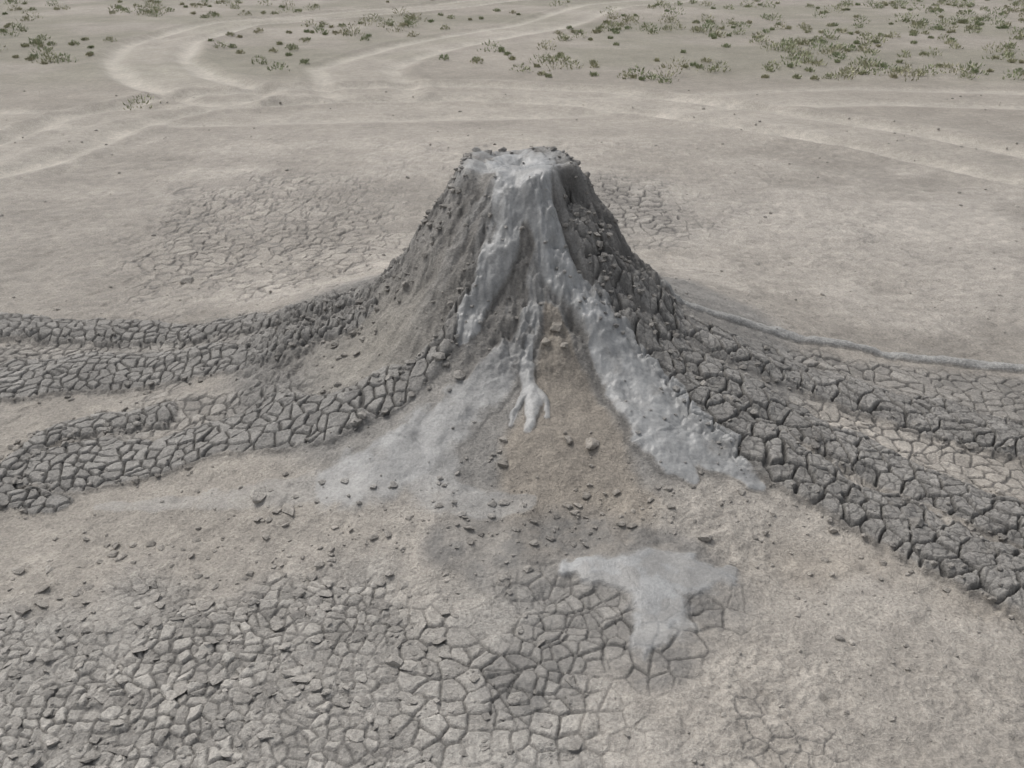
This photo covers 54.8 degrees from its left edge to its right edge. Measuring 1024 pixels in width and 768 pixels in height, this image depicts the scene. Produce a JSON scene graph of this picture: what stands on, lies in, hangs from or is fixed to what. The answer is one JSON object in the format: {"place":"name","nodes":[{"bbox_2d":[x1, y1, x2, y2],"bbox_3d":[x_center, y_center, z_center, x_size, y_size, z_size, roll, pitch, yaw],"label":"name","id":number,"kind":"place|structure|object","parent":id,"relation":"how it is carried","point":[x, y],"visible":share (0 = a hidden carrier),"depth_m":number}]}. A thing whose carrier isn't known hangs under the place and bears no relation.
{"place":"outdoors","nodes":[
{"label":"outdoors","id":0,"kind":"place"},
{"bbox_2d":[0,0,1023,767],"bbox_3d":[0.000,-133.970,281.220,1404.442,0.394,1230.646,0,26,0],"label":"ground","id":1,"kind":"structure","parent":0,"point":[630,610],"depth_m":5.56},
{"bbox_2d":[0,146,1023,610],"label":"mud volcano","id":2,"kind":"structure","parent":1,"relation":"on","point":[530,396],"depth_m":5.75},
{"bbox_2d":[0,89,1023,767],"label":"mud clods","id":3,"kind":"object","parent":1,"relation":"on","point":[294,611],"visible":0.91,"depth_m":4.66},
{"bbox_2d":[0,0,1023,186],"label":"dirt track","id":4,"kind":"structure","parent":0,"point":[177,75],"depth_m":16.47},
{"bbox_2d":[0,0,1023,109],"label":"grass","id":5,"kind":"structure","parent":0,"point":[413,17],"depth_m":23.88}
]}

